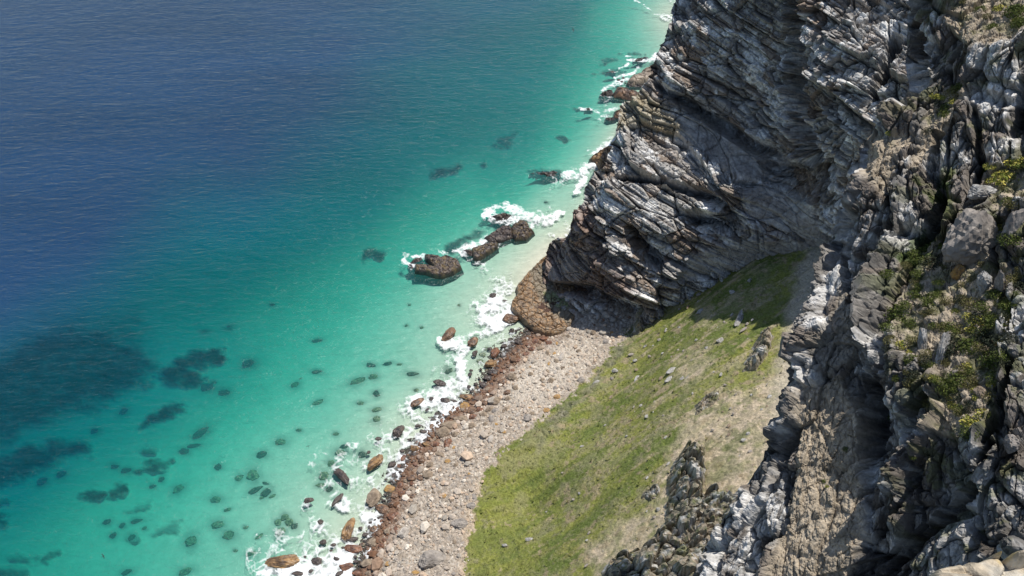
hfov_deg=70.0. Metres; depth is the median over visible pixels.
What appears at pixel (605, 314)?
boulder
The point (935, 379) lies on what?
bush
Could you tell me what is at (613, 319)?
fallen block
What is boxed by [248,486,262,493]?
sunken rock
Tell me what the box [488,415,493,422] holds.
beach stone
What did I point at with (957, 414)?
bush
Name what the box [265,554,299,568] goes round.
boulder
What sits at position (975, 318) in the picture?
bush
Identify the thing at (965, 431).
bush
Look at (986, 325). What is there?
bush
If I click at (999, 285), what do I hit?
rock block
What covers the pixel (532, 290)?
rock shelf
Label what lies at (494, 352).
boulder
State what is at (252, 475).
sunken rock
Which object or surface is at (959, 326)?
bush
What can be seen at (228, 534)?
sunken rock
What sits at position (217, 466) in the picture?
sunken rock
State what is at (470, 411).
boulder
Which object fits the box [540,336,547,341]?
boulder
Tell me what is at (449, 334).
boulder
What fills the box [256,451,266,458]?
sunken rock
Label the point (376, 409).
sunken rock
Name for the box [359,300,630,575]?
beach cobbles
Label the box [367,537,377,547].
boulder
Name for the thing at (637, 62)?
reef rock
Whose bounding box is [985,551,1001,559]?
ledge rock
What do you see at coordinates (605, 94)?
reef rock
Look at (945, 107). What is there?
bush
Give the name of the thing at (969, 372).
bush
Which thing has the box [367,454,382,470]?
boulder
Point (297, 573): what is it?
surf rock
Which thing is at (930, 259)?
bush
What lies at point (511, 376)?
boulder
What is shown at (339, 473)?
boulder
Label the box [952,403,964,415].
bush
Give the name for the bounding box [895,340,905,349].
succulent
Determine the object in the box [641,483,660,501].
rock outcrop
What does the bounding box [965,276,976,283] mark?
bush
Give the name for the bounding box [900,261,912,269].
bush
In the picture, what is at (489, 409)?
boulder
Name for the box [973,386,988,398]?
rock block
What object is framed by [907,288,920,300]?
bush
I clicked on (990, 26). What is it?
bush
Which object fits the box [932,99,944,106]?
bush
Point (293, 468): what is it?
seabed
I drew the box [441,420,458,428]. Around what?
boulder
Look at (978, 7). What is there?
bush
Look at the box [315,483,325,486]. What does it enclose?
sunken rock
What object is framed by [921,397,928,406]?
bush
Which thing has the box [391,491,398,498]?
boulder
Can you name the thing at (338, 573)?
surf rock
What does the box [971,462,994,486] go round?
rock block
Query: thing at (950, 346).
bush
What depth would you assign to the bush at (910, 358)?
49.74 m
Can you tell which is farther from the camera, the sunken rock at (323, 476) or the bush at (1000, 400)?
the sunken rock at (323, 476)
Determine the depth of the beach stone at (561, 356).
198.21 m
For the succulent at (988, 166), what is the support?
on the cliff at (883, 504)
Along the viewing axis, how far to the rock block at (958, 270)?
52.03 m
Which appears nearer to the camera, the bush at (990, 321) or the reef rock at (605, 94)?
the bush at (990, 321)
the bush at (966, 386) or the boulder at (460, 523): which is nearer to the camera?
the bush at (966, 386)
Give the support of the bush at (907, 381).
on the cliff at (883, 504)
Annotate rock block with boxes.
[900,285,907,293]
[917,327,927,349]
[935,331,949,363]
[941,208,997,265]
[950,264,964,279]
[967,184,996,199]
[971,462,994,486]
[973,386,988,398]
[976,270,992,292]
[993,269,1006,297]
[1001,208,1023,245]
[1003,434,1019,453]
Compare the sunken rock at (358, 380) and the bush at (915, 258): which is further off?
the sunken rock at (358, 380)
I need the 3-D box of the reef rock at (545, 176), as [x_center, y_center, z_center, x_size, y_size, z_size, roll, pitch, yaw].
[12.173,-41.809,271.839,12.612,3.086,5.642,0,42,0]
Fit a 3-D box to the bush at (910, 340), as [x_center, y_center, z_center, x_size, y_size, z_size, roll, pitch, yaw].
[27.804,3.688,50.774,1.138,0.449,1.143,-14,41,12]
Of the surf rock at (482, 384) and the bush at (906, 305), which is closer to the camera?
the bush at (906, 305)
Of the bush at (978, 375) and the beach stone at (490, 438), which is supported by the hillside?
the beach stone at (490, 438)
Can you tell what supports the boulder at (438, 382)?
in the water
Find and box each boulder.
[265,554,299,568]
[303,497,313,503]
[311,557,321,564]
[331,493,343,506]
[333,468,348,483]
[339,563,353,570]
[341,517,354,542]
[344,544,361,552]
[352,571,360,575]
[360,559,371,566]
[366,488,381,506]
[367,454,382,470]
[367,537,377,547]
[370,525,377,532]
[375,504,388,513]
[375,530,381,536]
[383,484,394,492]
[384,528,389,533]
[387,513,395,519]
[388,500,398,507]
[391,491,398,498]
[392,425,404,438]
[397,527,409,538]
[407,474,416,480]
[410,398,423,407]
[410,445,418,450]
[418,458,424,463]
[418,550,445,568]
[422,470,432,479]
[426,462,432,467]
[433,379,445,385]
[435,426,449,437]
[435,452,443,456]
[441,327,455,340]
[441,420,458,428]
[444,438,451,446]
[451,431,457,436]
[451,518,467,527]
[454,415,467,420]
[459,402,469,409]
[460,394,472,399]
[466,502,475,508]
[467,336,477,347]
[467,408,475,413]
[468,423,475,428]
[469,414,476,418]
[484,359,496,368]
[485,406,493,411]
[490,347,499,357]
[491,397,499,404]
[498,378,506,384]
[502,313,518,323]
[507,373,517,380]
[523,414,532,421]
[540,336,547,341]
[601,311,610,317]
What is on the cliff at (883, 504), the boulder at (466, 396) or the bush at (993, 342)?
the bush at (993, 342)
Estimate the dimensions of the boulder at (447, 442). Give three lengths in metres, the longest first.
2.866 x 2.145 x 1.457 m
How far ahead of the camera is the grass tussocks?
163.96 m
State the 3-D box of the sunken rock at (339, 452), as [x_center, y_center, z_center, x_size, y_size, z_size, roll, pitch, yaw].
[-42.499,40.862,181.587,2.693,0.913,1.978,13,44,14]
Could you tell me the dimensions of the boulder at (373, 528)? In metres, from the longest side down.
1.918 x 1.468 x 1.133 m
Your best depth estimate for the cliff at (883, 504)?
54.60 m
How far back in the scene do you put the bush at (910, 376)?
48.83 m
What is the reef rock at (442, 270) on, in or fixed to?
on the seabed
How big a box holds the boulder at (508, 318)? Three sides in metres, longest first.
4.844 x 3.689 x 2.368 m
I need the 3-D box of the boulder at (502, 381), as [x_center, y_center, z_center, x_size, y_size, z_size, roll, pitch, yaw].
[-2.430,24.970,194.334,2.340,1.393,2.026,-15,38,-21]
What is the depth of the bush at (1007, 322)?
46.78 m
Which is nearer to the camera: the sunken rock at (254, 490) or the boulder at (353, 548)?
the boulder at (353, 548)
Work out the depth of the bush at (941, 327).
49.96 m
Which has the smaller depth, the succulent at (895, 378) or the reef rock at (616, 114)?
the succulent at (895, 378)
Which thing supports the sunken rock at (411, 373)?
on the seabed
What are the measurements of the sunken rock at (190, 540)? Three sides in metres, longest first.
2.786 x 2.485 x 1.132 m
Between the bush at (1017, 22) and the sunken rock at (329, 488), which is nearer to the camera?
the bush at (1017, 22)
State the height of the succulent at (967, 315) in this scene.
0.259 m
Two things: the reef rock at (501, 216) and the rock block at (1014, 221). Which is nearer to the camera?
the rock block at (1014, 221)
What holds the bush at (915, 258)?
on the cliff at (883, 504)
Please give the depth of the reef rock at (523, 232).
242.42 m
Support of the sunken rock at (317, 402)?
on the seabed
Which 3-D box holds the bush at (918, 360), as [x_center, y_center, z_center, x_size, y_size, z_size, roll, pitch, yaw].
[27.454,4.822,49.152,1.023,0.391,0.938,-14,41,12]
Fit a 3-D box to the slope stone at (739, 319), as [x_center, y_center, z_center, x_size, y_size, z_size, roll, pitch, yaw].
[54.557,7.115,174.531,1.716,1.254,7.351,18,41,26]
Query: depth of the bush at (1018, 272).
48.23 m
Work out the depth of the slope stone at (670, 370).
172.51 m
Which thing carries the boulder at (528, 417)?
on the beach cobbles
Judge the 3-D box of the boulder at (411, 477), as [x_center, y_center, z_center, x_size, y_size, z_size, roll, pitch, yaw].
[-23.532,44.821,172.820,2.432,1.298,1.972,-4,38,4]
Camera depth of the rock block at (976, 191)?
53.12 m
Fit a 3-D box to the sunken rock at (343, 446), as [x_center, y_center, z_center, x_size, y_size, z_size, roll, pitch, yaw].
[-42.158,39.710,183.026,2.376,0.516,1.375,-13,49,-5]
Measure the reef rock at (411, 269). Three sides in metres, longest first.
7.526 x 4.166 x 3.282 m
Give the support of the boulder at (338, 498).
in the water
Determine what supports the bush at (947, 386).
on the cliff at (883, 504)
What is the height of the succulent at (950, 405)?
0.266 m
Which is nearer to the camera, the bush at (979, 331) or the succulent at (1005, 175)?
the bush at (979, 331)
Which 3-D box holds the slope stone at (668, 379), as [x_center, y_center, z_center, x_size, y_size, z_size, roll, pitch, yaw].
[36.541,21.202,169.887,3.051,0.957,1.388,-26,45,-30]
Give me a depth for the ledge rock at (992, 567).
7.76 m
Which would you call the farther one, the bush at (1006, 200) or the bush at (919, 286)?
the bush at (919, 286)
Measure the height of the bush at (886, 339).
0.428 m
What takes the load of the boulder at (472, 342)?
in the water
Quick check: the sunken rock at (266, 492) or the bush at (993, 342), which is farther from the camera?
the sunken rock at (266, 492)
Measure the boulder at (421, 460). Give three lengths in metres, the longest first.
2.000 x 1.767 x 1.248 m
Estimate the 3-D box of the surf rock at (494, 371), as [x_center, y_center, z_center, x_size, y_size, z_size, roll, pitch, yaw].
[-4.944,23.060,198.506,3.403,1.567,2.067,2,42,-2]
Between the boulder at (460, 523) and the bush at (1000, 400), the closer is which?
the bush at (1000, 400)
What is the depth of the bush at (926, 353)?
49.20 m
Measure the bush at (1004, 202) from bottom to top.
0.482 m
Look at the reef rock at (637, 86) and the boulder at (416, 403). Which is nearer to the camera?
the boulder at (416, 403)
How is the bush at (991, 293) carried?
on the cliff at (883, 504)
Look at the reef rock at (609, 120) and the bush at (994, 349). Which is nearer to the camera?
the bush at (994, 349)
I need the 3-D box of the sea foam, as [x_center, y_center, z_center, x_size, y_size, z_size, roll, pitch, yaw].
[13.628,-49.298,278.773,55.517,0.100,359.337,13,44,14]
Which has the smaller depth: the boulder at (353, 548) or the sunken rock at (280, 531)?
the boulder at (353, 548)
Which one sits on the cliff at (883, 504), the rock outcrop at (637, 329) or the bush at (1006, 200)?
the bush at (1006, 200)
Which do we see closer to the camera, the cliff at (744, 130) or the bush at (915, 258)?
the bush at (915, 258)
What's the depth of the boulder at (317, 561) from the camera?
158.00 m
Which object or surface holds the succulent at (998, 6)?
on the cliff at (883, 504)
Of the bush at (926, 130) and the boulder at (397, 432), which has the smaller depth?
the bush at (926, 130)
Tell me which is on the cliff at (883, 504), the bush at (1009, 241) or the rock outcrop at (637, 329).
the bush at (1009, 241)
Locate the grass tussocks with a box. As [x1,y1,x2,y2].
[468,246,817,575]
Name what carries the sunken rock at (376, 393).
on the seabed
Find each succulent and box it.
[892,375,899,381]
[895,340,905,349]
[929,93,940,98]
[931,280,944,286]
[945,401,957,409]
[959,414,978,426]
[961,312,973,319]
[962,362,971,368]
[964,326,975,335]
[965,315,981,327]
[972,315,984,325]
[973,408,990,418]
[982,162,996,169]
[984,177,996,185]
[990,169,1018,185]
[992,4,1006,11]
[1003,155,1023,169]
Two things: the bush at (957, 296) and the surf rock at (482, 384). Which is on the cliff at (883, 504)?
the bush at (957, 296)
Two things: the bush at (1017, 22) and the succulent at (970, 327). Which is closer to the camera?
the succulent at (970, 327)
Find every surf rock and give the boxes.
[291,571,302,575]
[319,539,326,544]
[335,571,342,575]
[348,537,358,541]
[388,461,395,468]
[440,398,449,402]
[479,381,486,387]
[484,375,492,380]
[488,369,498,374]
[515,338,521,344]
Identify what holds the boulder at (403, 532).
on the beach cobbles
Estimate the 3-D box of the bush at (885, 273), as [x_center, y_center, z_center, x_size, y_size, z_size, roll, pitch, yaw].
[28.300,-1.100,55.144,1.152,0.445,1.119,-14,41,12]
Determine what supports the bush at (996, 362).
on the cliff at (883, 504)
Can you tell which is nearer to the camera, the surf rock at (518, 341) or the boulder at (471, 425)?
the boulder at (471, 425)
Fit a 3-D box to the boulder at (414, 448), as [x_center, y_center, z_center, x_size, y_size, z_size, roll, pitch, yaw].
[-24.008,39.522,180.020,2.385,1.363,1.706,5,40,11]
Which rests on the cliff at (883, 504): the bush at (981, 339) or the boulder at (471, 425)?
the bush at (981, 339)
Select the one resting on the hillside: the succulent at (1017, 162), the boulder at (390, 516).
the boulder at (390, 516)
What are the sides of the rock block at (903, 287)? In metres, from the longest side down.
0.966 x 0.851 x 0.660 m
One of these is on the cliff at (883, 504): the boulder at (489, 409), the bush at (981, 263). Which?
the bush at (981, 263)
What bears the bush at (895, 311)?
on the cliff at (883, 504)
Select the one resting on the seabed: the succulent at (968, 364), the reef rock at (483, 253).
the reef rock at (483, 253)
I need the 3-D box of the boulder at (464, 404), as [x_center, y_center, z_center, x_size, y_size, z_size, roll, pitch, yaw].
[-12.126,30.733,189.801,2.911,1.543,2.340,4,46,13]
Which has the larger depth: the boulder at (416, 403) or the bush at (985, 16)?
the boulder at (416, 403)
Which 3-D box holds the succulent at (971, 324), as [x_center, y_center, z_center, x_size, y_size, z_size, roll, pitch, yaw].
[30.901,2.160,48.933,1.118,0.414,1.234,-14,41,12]
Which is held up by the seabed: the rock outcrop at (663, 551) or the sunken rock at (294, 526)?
the sunken rock at (294, 526)
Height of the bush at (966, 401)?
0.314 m
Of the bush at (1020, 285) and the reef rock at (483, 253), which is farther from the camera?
the reef rock at (483, 253)
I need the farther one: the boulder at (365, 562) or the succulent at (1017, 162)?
the boulder at (365, 562)
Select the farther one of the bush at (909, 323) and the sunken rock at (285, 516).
the sunken rock at (285, 516)
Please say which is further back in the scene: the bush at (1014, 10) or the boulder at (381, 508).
the boulder at (381, 508)
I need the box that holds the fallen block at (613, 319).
[609,316,616,322]
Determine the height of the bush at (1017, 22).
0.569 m
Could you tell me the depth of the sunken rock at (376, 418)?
188.52 m
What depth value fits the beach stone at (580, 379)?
190.27 m
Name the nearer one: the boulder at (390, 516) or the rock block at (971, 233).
the rock block at (971, 233)
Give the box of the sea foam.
[246,0,671,575]
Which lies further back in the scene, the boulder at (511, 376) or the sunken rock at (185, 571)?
the boulder at (511, 376)
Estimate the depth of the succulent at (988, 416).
44.35 m
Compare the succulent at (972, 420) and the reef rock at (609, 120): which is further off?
the reef rock at (609, 120)
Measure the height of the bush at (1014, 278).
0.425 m
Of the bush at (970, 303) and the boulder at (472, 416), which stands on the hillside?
the boulder at (472, 416)
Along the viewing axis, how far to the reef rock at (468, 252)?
236.47 m
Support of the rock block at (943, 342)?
on the cliff at (883, 504)
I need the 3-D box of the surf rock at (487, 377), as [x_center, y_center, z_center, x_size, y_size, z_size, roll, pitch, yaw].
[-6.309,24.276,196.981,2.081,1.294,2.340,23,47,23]
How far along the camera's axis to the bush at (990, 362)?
46.34 m
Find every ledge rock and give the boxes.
[929,559,1023,575]
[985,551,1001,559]
[1001,550,1023,569]
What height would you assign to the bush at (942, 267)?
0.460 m
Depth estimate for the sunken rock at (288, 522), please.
167.07 m
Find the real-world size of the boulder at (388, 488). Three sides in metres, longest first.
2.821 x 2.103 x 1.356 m
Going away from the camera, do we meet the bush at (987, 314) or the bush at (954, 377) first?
the bush at (954, 377)
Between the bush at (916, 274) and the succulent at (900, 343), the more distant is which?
the bush at (916, 274)
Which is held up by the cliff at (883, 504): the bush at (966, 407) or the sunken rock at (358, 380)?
the bush at (966, 407)
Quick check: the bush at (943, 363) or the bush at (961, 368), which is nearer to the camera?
the bush at (961, 368)
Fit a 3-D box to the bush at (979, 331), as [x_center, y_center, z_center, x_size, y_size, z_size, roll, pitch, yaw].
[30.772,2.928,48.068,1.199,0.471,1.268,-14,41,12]
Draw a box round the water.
[0,0,671,575]
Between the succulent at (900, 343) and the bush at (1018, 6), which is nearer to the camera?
the succulent at (900, 343)
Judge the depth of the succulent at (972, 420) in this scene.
44.43 m
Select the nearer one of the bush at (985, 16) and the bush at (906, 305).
the bush at (906, 305)
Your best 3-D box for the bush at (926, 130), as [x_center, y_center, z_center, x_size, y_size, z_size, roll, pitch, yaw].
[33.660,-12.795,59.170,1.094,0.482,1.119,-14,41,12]
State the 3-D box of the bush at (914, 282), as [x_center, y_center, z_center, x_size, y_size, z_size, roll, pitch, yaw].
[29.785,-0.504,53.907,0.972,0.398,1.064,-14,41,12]
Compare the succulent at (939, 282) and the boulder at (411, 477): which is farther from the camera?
the boulder at (411, 477)
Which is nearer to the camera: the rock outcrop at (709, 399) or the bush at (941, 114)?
the bush at (941, 114)
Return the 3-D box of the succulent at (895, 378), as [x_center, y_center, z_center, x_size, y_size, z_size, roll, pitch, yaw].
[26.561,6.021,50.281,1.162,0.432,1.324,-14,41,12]
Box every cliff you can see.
[542,0,911,324]
[693,0,1023,575]
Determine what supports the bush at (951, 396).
on the cliff at (883, 504)
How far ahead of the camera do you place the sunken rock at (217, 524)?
168.47 m
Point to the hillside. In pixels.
(692, 427)
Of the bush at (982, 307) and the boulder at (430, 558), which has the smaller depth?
the bush at (982, 307)
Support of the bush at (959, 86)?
on the cliff at (883, 504)
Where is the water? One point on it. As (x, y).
(220, 220)
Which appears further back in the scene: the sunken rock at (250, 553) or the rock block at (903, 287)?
the sunken rock at (250, 553)
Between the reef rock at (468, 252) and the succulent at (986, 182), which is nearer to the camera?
the succulent at (986, 182)
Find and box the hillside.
[352,246,820,575]
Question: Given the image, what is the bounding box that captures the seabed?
[149,0,675,575]
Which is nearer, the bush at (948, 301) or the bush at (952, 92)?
the bush at (948, 301)
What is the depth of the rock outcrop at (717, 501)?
122.50 m
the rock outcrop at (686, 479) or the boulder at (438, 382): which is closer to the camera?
the rock outcrop at (686, 479)
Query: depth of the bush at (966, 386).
46.07 m
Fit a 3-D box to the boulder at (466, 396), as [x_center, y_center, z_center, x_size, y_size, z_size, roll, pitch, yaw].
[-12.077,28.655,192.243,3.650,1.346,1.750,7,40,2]
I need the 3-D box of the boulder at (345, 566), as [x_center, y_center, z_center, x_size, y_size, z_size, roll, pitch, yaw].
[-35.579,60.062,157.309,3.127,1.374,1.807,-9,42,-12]
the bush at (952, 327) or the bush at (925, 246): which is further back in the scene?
the bush at (925, 246)
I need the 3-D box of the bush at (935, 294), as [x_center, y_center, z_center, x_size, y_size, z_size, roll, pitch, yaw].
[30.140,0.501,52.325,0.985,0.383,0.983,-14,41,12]
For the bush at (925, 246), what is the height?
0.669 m
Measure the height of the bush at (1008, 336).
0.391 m
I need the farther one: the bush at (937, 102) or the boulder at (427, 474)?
the boulder at (427, 474)
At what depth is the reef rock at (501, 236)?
241.91 m
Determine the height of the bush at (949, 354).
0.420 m
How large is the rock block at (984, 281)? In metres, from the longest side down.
1.538 x 1.387 x 1.076 m
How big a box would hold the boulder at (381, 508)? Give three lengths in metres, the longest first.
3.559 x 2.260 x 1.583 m
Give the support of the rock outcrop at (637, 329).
on the hillside
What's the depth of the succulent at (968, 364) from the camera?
46.99 m
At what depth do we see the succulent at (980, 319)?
48.59 m
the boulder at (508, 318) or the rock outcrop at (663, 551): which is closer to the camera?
the rock outcrop at (663, 551)
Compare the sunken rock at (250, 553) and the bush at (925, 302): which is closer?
the bush at (925, 302)
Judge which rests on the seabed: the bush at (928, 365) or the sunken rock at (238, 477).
the sunken rock at (238, 477)
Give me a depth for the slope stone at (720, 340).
170.74 m
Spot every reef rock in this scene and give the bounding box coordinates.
[407,257,424,274]
[414,254,463,285]
[462,249,472,261]
[472,242,498,266]
[484,225,512,247]
[488,213,511,226]
[511,220,534,244]
[531,170,561,182]
[584,108,592,114]
[588,146,611,170]
[598,90,613,102]
[604,117,615,124]
[605,71,615,77]
[612,87,637,102]
[613,110,618,121]
[625,67,650,87]
[626,83,641,89]
[632,57,648,66]
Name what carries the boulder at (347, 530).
in the water
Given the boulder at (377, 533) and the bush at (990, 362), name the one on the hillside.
the boulder at (377, 533)
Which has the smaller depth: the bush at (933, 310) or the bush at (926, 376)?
the bush at (926, 376)
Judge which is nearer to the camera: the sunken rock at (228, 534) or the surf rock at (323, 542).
the surf rock at (323, 542)
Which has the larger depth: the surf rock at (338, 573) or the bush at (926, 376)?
the surf rock at (338, 573)
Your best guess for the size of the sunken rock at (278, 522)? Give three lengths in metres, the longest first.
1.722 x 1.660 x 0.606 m
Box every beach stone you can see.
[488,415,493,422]
[488,435,493,441]
[559,352,564,360]
[577,377,584,382]
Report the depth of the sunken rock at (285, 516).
168.17 m
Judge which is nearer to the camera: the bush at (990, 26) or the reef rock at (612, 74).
the bush at (990, 26)
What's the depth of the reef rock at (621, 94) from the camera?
314.20 m
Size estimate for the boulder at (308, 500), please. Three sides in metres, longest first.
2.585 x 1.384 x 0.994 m
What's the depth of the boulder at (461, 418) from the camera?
185.06 m
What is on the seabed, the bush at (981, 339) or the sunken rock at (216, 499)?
the sunken rock at (216, 499)
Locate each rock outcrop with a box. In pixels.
[601,525,698,575]
[631,307,643,334]
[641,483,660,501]
[661,440,714,543]
[688,483,737,556]
[695,391,719,415]
[742,327,774,371]
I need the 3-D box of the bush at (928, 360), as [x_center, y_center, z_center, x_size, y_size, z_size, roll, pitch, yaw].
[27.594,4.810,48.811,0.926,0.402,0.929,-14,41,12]
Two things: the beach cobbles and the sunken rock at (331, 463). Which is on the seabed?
the sunken rock at (331, 463)
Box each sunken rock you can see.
[179,567,191,575]
[185,536,196,545]
[210,496,220,502]
[211,521,223,528]
[214,463,221,470]
[222,531,233,538]
[234,475,243,480]
[246,470,258,480]
[246,551,255,555]
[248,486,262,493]
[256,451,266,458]
[261,488,270,496]
[274,519,281,525]
[275,439,285,444]
[275,527,285,535]
[281,514,288,520]
[285,518,292,526]
[291,523,297,528]
[312,399,322,404]
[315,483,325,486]
[319,472,328,479]
[325,485,332,491]
[328,460,334,466]
[335,449,345,455]
[339,444,347,448]
[351,377,365,383]
[358,452,366,457]
[368,374,377,378]
[372,407,380,411]
[373,390,379,396]
[373,416,379,421]
[406,372,418,375]
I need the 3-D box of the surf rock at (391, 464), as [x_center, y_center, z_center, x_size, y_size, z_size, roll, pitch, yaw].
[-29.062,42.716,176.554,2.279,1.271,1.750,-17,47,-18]
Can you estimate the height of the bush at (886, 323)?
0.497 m
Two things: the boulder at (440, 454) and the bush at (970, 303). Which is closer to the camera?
the bush at (970, 303)
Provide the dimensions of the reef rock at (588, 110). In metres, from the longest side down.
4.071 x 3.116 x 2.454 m
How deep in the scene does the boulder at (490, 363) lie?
199.98 m
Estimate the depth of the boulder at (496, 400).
187.88 m
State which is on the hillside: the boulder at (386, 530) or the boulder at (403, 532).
the boulder at (386, 530)
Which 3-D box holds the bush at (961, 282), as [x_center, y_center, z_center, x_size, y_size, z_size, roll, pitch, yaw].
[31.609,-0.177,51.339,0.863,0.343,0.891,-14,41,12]
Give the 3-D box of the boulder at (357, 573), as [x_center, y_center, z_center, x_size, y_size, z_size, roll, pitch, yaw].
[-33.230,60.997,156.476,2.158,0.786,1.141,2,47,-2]
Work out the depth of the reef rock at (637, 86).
322.90 m
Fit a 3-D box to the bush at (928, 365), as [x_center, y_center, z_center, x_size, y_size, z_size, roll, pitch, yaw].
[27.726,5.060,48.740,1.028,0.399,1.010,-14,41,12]
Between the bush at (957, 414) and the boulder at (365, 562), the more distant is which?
the boulder at (365, 562)
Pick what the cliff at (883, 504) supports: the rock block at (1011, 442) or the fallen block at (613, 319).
the rock block at (1011, 442)
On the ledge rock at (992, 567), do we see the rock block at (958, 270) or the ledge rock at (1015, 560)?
the ledge rock at (1015, 560)
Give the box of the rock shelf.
[510,255,577,336]
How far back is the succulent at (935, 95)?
60.46 m
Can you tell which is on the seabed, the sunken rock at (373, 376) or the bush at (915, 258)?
the sunken rock at (373, 376)
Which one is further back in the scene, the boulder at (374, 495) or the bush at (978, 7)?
the boulder at (374, 495)
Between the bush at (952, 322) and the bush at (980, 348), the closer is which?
the bush at (980, 348)
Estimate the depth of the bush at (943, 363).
48.20 m
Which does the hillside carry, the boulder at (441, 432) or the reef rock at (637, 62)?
the boulder at (441, 432)
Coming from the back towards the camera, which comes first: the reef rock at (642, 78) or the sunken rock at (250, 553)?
the reef rock at (642, 78)
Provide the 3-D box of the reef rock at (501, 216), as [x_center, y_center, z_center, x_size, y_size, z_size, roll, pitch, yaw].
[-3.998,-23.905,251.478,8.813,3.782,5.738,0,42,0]
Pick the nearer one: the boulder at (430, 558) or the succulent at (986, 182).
the succulent at (986, 182)
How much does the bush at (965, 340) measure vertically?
0.628 m
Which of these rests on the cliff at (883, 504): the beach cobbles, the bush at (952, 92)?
the bush at (952, 92)
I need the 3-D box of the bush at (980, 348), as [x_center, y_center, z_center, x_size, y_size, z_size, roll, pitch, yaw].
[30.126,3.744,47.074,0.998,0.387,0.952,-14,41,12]
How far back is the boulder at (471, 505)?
162.82 m
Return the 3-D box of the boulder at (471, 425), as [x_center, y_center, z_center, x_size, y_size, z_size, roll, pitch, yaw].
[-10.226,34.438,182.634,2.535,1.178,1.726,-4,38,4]
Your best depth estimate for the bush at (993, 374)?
45.23 m
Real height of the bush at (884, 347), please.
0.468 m
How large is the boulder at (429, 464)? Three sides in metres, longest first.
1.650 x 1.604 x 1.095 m
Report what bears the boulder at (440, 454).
on the hillside
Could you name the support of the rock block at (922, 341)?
on the cliff at (883, 504)
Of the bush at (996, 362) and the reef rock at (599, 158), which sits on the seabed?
the reef rock at (599, 158)
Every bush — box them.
[878,268,895,278]
[878,321,895,333]
[881,342,896,351]
[883,335,897,346]
[884,303,910,322]
[896,300,911,310]
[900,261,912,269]
[902,377,911,388]
[903,318,916,328]
[903,354,917,365]
[903,370,919,380]
[905,248,920,258]
[905,336,917,347]
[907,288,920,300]
[909,253,927,265]
[909,268,924,279]
[909,277,921,285]
[912,354,925,365]
[914,283,924,291]
[917,244,929,252]
[918,255,941,269]
[918,295,934,306]
[919,356,931,365]
[920,349,933,357]
[920,360,935,369]
[921,126,933,134]
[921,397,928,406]
[922,372,931,380]
[924,308,936,315]
[926,291,940,298]
[927,322,938,330]
[927,374,943,384]
[930,239,943,248]
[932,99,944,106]
[933,321,949,332]
[935,378,958,395]
[936,102,951,112]
[937,110,949,117]
[937,356,949,367]
[938,262,950,269]
[939,296,955,307]
[939,321,955,332]
[941,333,966,353]
[942,349,956,359]
[943,85,958,98]
[943,371,967,387]
[943,390,961,402]
[947,326,960,334]
[949,83,961,91]
[952,322,968,333]
[952,364,969,376]
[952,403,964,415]
[952,407,965,416]
[953,294,968,305]
[954,337,978,355]
[956,281,967,288]
[959,297,978,311]
[959,426,980,441]
[962,377,977,388]
[962,398,973,404]
[962,403,976,413]
[964,367,974,376]
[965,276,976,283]
[966,311,989,325]
[966,372,982,384]
[967,328,993,346]
[969,326,987,338]
[971,300,989,313]
[971,341,987,352]
[972,6,986,12]
[976,261,984,267]
[976,350,997,370]
[980,13,992,18]
[980,310,998,322]
[982,333,1004,353]
[982,389,996,400]
[983,323,994,330]
[983,371,996,384]
[985,289,1002,299]
[985,313,1008,330]
[986,23,998,29]
[989,345,1006,356]
[989,348,1010,362]
[993,353,1010,365]
[994,310,1009,320]
[996,397,1005,406]
[997,233,1021,245]
[997,298,1010,315]
[998,196,1011,207]
[998,314,1015,327]
[1001,4,1023,18]
[1001,331,1018,343]
[1003,198,1020,208]
[1004,274,1019,284]
[1007,3,1023,10]
[1010,16,1022,24]
[1010,18,1023,28]
[1012,280,1023,291]
[1013,271,1023,278]
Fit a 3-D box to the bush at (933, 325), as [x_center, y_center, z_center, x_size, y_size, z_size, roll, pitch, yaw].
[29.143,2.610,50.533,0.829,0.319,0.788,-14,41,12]
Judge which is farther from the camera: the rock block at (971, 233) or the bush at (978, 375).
the rock block at (971, 233)
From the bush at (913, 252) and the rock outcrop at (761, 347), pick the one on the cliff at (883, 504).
the bush at (913, 252)
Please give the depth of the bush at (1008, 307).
47.41 m
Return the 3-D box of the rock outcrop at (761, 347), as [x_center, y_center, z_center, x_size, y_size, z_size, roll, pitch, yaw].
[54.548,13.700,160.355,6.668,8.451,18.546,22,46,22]
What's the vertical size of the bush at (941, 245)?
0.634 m
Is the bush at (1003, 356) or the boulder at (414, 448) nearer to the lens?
the bush at (1003, 356)
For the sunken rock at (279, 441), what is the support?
on the seabed
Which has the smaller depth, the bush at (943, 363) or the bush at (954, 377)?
the bush at (954, 377)
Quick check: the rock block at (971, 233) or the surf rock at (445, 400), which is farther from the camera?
the surf rock at (445, 400)
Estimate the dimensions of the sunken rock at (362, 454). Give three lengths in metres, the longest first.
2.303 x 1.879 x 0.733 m
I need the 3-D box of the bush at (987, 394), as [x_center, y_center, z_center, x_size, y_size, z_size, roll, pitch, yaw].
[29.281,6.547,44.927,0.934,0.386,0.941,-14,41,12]
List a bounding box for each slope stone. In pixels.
[664,376,671,382]
[666,367,675,373]
[716,337,723,342]
[734,310,742,325]
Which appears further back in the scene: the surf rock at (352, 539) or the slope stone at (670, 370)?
the slope stone at (670, 370)
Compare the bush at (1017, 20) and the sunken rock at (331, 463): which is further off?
the sunken rock at (331, 463)
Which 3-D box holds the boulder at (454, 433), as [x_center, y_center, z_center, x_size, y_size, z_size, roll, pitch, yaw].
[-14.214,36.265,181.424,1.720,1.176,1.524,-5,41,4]
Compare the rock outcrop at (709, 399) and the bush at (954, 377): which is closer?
the bush at (954, 377)
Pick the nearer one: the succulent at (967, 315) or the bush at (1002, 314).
the bush at (1002, 314)
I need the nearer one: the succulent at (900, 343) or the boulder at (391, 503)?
the succulent at (900, 343)

